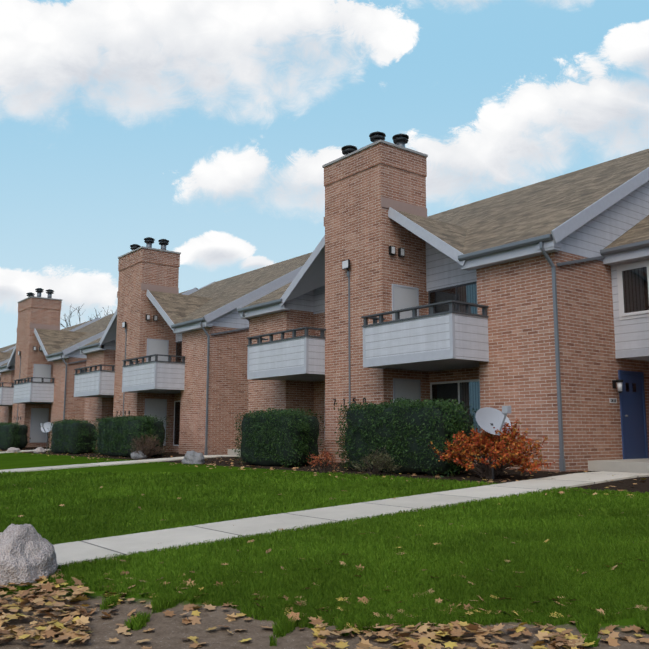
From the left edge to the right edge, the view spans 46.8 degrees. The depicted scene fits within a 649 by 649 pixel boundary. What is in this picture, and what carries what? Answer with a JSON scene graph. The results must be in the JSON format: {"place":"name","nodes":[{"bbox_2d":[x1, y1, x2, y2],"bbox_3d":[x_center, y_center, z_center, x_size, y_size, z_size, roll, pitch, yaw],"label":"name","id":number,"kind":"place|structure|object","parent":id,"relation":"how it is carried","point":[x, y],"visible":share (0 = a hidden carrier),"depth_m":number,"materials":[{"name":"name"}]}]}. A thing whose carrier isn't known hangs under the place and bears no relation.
{"place":"outdoors","nodes":[
{"label":"outdoors","id":0,"kind":"place"},
{"bbox_2d":[0,447,648,648],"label":"ground","id":1,"kind":"structure","parent":0,"point":[167,632],"depth_m":6.23,"materials":[{"name":"green plant"}]},
{"bbox_2d":[7,447,19,452],"bbox_3d":[-15.840,6.384,38.232,0.685,0.263,0.697,-1,-8,8],"label":"boulder","id":2,"kind":"object","parent":1,"relation":"on","point":[12,449],"visible":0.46,"depth_m":38.01,"materials":[{"name":"stone"}]},
{"bbox_2d":[0,421,30,449],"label":"hedge","id":3,"kind":"object","parent":1,"relation":"on","point":[13,435],"visible":1,"depth_m":41.72,"materials":[{"name":"green plant"}]},
{"bbox_2d":[0,524,57,587],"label":"boulder","id":4,"kind":"object","parent":1,"relation":"on","point":[27,553],"visible":0.88,"depth_m":7.23,"materials":[{"name":"stone"}]},
{"bbox_2d":[33,447,45,452],"bbox_3d":[-13.801,6.076,36.332,0.567,0.291,0.672,6,-10,-38],"label":"boulder","id":5,"kind":"object","parent":1,"relation":"on","point":[39,450],"visible":0.9,"depth_m":36.15,"materials":[{"name":"stone"}]},
{"bbox_2d":[40,422,51,449],"bbox_3d":[-14.550,5.920,39.074,0.674,1.664,0.666,6,-10,-38],"label":"satellite dish","id":6,"kind":"object","parent":1,"relation":"on","point":[45,427],"visible":0.81,"depth_m":39.27,"materials":[{"name":"grey metal"}]},
{"bbox_2d":[47,419,96,453],"bbox_3d":[-11.710,5.233,34.962,1.404,1.697,4.185,6,-10,-38],"label":"hedge","id":7,"kind":"object","parent":1,"relation":"on","point":[73,436],"visible":0.96,"depth_m":33.87,"materials":[{"name":"green plant"}]},
{"bbox_2d":[60,305,112,327],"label":"bare tree","id":8,"kind":"object","parent":1,"relation":"on","point":[67,326],"visible":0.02,"depth_m":68.84,"materials":[{"name":"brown plant"}]},
{"bbox_2d":[91,415,172,456],"bbox_3d":[-7.950,4.518,30.437,1.550,1.709,5.497,6,-10,-38],"label":"hedge","id":9,"kind":"object","parent":1,"relation":"on","point":[115,435],"visible":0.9,"depth_m":29.33,"materials":[{"name":"green plant"}]},
{"bbox_2d":[131,450,146,458],"bbox_3d":[-6.934,4.867,28.074,0.670,0.303,0.717,-1,-8,4],"label":"boulder","id":10,"kind":"object","parent":1,"relation":"on","point":[141,455],"visible":0.77,"depth_m":27.81,"materials":[{"name":"grey stone"}]},
{"bbox_2d":[128,433,165,457],"bbox_3d":[-6.710,4.521,28.194,1.381,1.016,1.883,6,-10,-38],"label":"bare shrub","id":11,"kind":"object","parent":1,"relation":"on","point":[150,445],"visible":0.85,"depth_m":27.96,"materials":[{"name":"brown plant"}]},
{"bbox_2d":[181,450,204,463],"bbox_3d":[-4.187,4.245,24.034,0.736,0.421,0.859,0,-8,-1],"label":"boulder","id":12,"kind":"object","parent":1,"relation":"on","point":[192,457],"visible":0.96,"depth_m":23.71,"materials":[{"name":"grey stone"}]},
{"bbox_2d":[232,408,324,467],"bbox_3d":[-1.327,3.297,21.966,1.420,1.730,3.440,6,-10,-38],"label":"hedge","id":13,"kind":"object","parent":1,"relation":"on","point":[287,438],"visible":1,"depth_m":21.19,"materials":[{"name":"green plant"}]},
{"bbox_2d":[305,449,338,472],"bbox_3d":[-0.037,3.368,18.540,0.793,0.606,0.943,6,-10,-38],"label":"burning bush","id":14,"kind":"object","parent":1,"relation":"on","point":[326,458],"visible":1,"depth_m":18.47,"materials":[{"name":"red plant"}]},
{"bbox_2d":[0,131,648,472],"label":"apartment building","id":15,"kind":"structure","parent":1,"relation":"on","point":[529,304],"depth_m":21.91,"materials":[{"name":"brick"}]},
{"bbox_2d":[17,259,594,471],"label":"wall fittings","id":16,"kind":"object","parent":15,"relation":"attached to","point":[577,457],"depth_m":21.87,"materials":[{"name":"painted gray metal"},{"name":"black metal"},{"name":"plastic"}]},
{"bbox_2d":[0,471,648,646],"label":"grass","id":17,"kind":"structure","parent":1,"relation":"on","point":[590,557],"depth_m":7.85,"materials":[{"name":"green plant"}]},
{"bbox_2d":[0,448,648,648],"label":"fallen leaves","id":18,"kind":"object","parent":1,"relation":"on","point":[569,638],"visible":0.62,"depth_m":5.87,"materials":[{"name":"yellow plant"}]},
{"bbox_2d":[0,449,648,565],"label":"sidewalks","id":19,"kind":"structure","parent":1,"relation":"on","point":[81,551],"depth_m":10.66,"materials":[{"name":"concrete"}]},
{"bbox_2d":[350,445,401,475],"bbox_3d":[1.185,3.116,17.151,0.889,0.708,1.310,6,-10,-38],"label":"dull shrub","id":20,"kind":"object","parent":1,"relation":"on","point":[380,463],"visible":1,"depth_m":17.04,"materials":[{"name":"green plant"}]},
{"bbox_2d":[332,397,479,476],"bbox_3d":[1.916,2.685,18.038,1.491,1.850,4.432,6,-10,-38],"label":"hedge","id":21,"kind":"object","parent":1,"relation":"on","point":[406,431],"visible":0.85,"depth_m":17.23,"materials":[{"name":"green plant"}]},
{"bbox_2d":[427,418,554,478],"bbox_3d":[3.392,2.591,15.667,1.639,1.246,2.977,6,-10,-38],"label":"burning bush","id":22,"kind":"object","parent":1,"relation":"on","point":[499,447],"visible":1,"depth_m":15.30,"materials":[{"name":"orange plant"}]},
{"bbox_2d":[475,406,510,478],"bbox_3d":[3.559,2.527,15.383,0.745,1.682,0.708,-5,-9,30],"label":"satellite dish","id":23,"kind":"object","parent":1,"relation":"on","point":[488,419],"visible":0.88,"depth_m":15.54,"materials":[{"name":"grey metal"}]},
{"bbox_2d":[0,0,648,347],"label":"sky","id":24,"kind":"structure","parent":0,"point":[208,128],"materials":[{"name":"blue"}]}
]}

